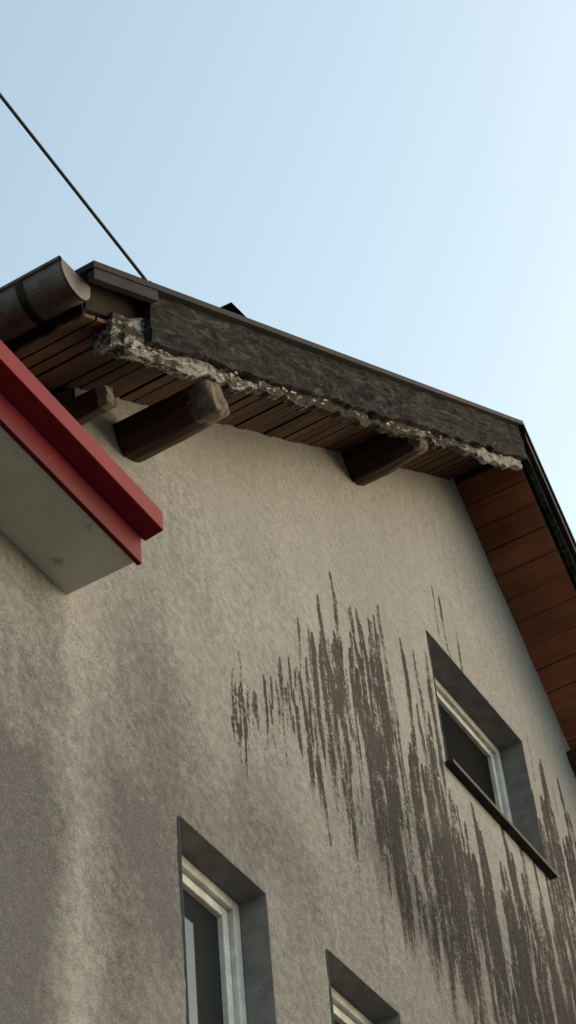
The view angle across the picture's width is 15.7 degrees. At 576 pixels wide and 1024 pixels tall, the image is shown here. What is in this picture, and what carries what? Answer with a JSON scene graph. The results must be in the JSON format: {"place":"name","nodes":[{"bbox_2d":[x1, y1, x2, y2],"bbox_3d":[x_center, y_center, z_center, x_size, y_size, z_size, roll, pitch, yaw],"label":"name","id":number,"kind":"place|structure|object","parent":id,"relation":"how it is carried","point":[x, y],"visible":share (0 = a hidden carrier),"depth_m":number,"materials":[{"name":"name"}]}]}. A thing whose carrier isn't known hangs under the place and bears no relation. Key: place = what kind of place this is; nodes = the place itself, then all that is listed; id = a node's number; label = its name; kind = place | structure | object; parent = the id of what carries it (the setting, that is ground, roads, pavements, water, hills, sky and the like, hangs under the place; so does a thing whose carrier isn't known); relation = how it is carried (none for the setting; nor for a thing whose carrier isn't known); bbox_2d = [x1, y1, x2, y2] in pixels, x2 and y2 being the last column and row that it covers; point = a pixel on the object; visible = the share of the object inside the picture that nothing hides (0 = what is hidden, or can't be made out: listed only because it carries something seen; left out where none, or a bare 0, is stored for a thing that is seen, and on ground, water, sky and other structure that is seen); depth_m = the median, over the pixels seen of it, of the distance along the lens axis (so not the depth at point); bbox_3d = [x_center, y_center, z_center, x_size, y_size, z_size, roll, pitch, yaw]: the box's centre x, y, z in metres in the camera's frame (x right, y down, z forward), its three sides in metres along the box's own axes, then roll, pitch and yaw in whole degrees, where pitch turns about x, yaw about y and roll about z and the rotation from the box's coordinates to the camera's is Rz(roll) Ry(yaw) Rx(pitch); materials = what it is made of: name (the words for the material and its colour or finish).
{"place":"outdoors","nodes":[
{"label":"outdoors","id":0,"kind":"place"},
{"bbox_2d":[220,302,245,316],"bbox_3d":[-0.325,-0.756,10.019,0.320,0.580,0.280,-26,-48,18],"label":"roof vent cap","id":1,"kind":"object","parent":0,"point":[231,306],"visible":0.04,"depth_m":10.02,"materials":[{"name":"black metal"}]},
{"bbox_2d":[0,0,575,540],"label":"sky","id":2,"kind":"structure","parent":0,"point":[390,185],"materials":[{"name":"blue"}]},
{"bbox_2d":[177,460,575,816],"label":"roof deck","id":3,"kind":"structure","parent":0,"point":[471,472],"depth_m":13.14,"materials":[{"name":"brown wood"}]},
{"label":"ground","id":4,"kind":"structure","parent":0,"visible":0},
{"bbox_2d":[0,530,77,1023],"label":"annex wall","id":5,"kind":"structure","parent":4,"relation":"on","point":[38,965],"depth_m":6.77,"materials":[{"name":"paint"}]},
{"bbox_2d":[0,426,133,594],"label":"canopy slab","id":6,"kind":"structure","parent":5,"relation":"on","point":[58,536],"depth_m":7.35,"materials":[{"name":"paint"}]},
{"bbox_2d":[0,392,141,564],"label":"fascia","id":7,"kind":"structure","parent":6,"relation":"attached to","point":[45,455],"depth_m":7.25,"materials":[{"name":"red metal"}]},
{"bbox_2d":[0,340,162,540],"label":"fascia","id":8,"kind":"structure","parent":6,"relation":"on","point":[32,399],"depth_m":7.28,"materials":[{"name":"red paint"}]},
{"bbox_2d":[53,388,71,403],"bbox_3d":[-2.286,4.948,10.216,7.988,11.130,7.100,-26,-48,18],"label":"side and back walls","id":9,"kind":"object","parent":4,"relation":"on","point":[63,395],"visible":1,"depth_m":8.48,"materials":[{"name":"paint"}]},
{"bbox_2d":[5,281,143,397],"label":"roof deck","id":10,"kind":"structure","parent":9,"relation":"on","point":[102,303],"depth_m":7.92,"materials":[{"name":"brown wood"}]},
{"bbox_2d":[0,258,89,343],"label":"eaves gutter","id":11,"kind":"object","parent":10,"relation":"attached to","point":[58,288],"visible":1,"depth_m":7.65,"materials":[{"name":"brown metal"}]},
{"bbox_2d":[0,255,60,292],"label":"gutter bead","id":12,"kind":"object","parent":11,"relation":"attached to","point":[32,272],"visible":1,"depth_m":7.66,"materials":[{"name":"metal"}]},
{"bbox_2d":[15,280,50,325],"bbox_3d":[-0.937,-0.763,7.712,0.030,0.140,0.195,-26,-48,18],"label":"gutter bracket","id":13,"kind":"object","parent":11,"relation":"attached to","point":[33,316],"visible":0.89,"depth_m":7.65,"materials":[{"name":"black metal"}]},
{"bbox_2d":[9,301,85,353],"bbox_3d":[-4.494,1.004,9.128,8.740,0.213,0.018,-26,-48,18],"label":"eaves board","id":14,"kind":"object","parent":10,"relation":"attached to","point":[47,331],"visible":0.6,"depth_m":7.73,"materials":[{"name":"brown wood"}]},
{"bbox_2d":[0,93,150,280],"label":"overhead cable","id":15,"kind":"object","parent":10,"relation":"attached to","point":[66,179],"visible":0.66,"depth_m":8.13,"materials":[{"name":"black rubber"}]},
{"bbox_2d":[61,385,117,425],"bbox_3d":[-4.187,1.237,9.279,8.214,0.138,0.136,-26,-48,18],"label":"wall plate timber","id":16,"kind":"object","parent":10,"relation":"attached to","point":[89,406],"visible":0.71,"depth_m":7.98,"materials":[{"name":"brown wood"}]},
{"bbox_2d":[93,311,150,367],"bbox_3d":[-0.599,-0.660,8.088,0.116,0.484,0.400,-26,-48,18],"label":"rotten rafter end","id":17,"kind":"object","parent":10,"relation":"attached to","point":[107,344],"visible":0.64,"depth_m":7.88,"materials":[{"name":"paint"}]},
{"bbox_2d":[14,314,480,479],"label":"soffit slats","id":18,"kind":"object","parent":10,"relation":"attached to","point":[65,357],"visible":0.46,"depth_m":8.98,"materials":[{"name":"brown wood"}]},
{"bbox_2d":[75,260,523,426],"bbox_3d":[-3.474,1.113,11.932,9.030,3.564,4.835,-26,-48,18],"label":"roof covering","id":19,"kind":"object","parent":10,"relation":"on","point":[166,293],"visible":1,"depth_m":9.54,"materials":[{"name":"black metal"}]},
{"bbox_2d":[117,325,521,470],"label":"peeling fascia","id":20,"kind":"structure","parent":10,"relation":"attached to","point":[226,382],"depth_m":9.40,"materials":[{"name":"paint"}]},
{"bbox_2d":[143,297,526,460],"bbox_3d":[0.463,-0.592,10.655,0.049,3.504,4.400,-26,-48,18],"label":"bargeboard","id":21,"kind":"object","parent":10,"relation":"attached to","point":[176,328],"visible":0.99,"depth_m":9.73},
{"bbox_2d":[88,268,157,303],"bbox_3d":[-0.624,-0.860,7.972,0.028,0.387,0.445,-26,-48,18],"label":"verge flashing","id":22,"kind":"object","parent":21,"relation":"attached to","point":[120,285],"visible":1,"depth_m":7.93,"materials":[{"name":"black metal"}]},
{"bbox_2d":[131,340,510,460],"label":"paint flakes","id":23,"kind":"object","parent":21,"relation":"attached to","point":[135,344],"visible":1,"depth_m":8.23,"materials":[{"name":"white paint"}]},
{"bbox_2d":[341,434,427,485],"bbox_3d":[0.510,-0.309,11.368,0.506,0.238,0.243,-26,-48,18],"label":"purlin timber","id":24,"kind":"object","parent":10,"relation":"attached to","point":[372,460],"visible":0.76,"depth_m":11.30,"materials":[{"name":"brown wood"}]},
{"bbox_2d":[456,466,575,749],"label":"soffit slats","id":25,"kind":"object","parent":10,"relation":"attached to","point":[533,580],"visible":0.94,"depth_m":13.11,"materials":[{"name":"red wood"}]},
{"bbox_2d":[519,423,575,546],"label":"roof covering","id":26,"kind":"object","parent":10,"relation":"on","point":[522,427],"visible":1,"depth_m":13.21,"materials":[{"name":"black metal"}]},
{"bbox_2d":[522,447,575,582],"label":"bargeboard","id":27,"kind":"object","parent":10,"relation":"attached to","point":[551,518],"visible":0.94,"depth_m":13.10,"materials":[{"name":"brown wood"}]},
{"bbox_2d":[521,430,575,562],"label":"verge flashing","id":28,"kind":"object","parent":27,"relation":"attached to","point":[550,497],"visible":1,"depth_m":13.15,"materials":[{"name":"black metal"}]},
{"bbox_2d":[566,748,575,776],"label":"purlin timber","id":29,"kind":"object","parent":10,"relation":"attached to","point":[571,755],"visible":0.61,"depth_m":12.85,"materials":[{"name":"brown wood"}]},
{"bbox_2d":[75,388,575,1023],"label":"gable wall","id":30,"kind":"structure","parent":4,"relation":"on","point":[255,694],"depth_m":9.24,"materials":[{"name":"paint"}]},
{"bbox_2d":[113,379,229,462],"bbox_3d":[-0.504,-0.367,8.649,0.532,0.209,0.209,-26,-48,18],"label":"purlin timber","id":31,"kind":"object","parent":30,"relation":"attached to","point":[148,432],"visible":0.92,"depth_m":8.57,"materials":[{"name":"brown wood"}]},
{"bbox_2d":[177,816,275,1023],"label":"reveal","id":32,"kind":"object","parent":30,"relation":"attached to","point":[216,867],"visible":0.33,"depth_m":7.83,"materials":[{"name":"paint"}]},
{"bbox_2d":[182,856,246,1023],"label":"window","id":33,"kind":"structure","parent":32,"relation":"attached to","point":[209,887],"depth_m":7.85,"materials":[{"name":"white paint"}]},
{"bbox_2d":[182,873,234,1023],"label":"sash","id":34,"kind":"object","parent":33,"relation":"attached to","point":[203,971],"depth_m":7.72,"materials":[{"name":"white plastic"}]},
{"bbox_2d":[325,949,400,1023],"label":"reveal","id":35,"kind":"object","parent":30,"relation":"attached to","point":[358,993],"visible":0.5,"depth_m":8.55,"materials":[{"name":"paint"}]},
{"bbox_2d":[331,987,372,1023],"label":"window","id":36,"kind":"structure","parent":35,"relation":"attached to","point":[348,1009],"depth_m":8.56,"materials":[{"name":"white paint"}]},
{"bbox_2d":[333,1004,354,1023],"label":"sash","id":37,"kind":"object","parent":36,"relation":"attached to","point":[340,1017],"depth_m":8.51,"materials":[{"name":"white plastic"}]},
{"bbox_2d":[426,630,557,879],"bbox_3d":[0.952,1.383,11.450,0.405,0.962,1.240,-26,-48,18],"label":"window","id":38,"kind":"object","parent":30,"relation":"attached to","point":[485,763],"depth_m":11.77,"materials":[{"name":"paint"}]}
]}

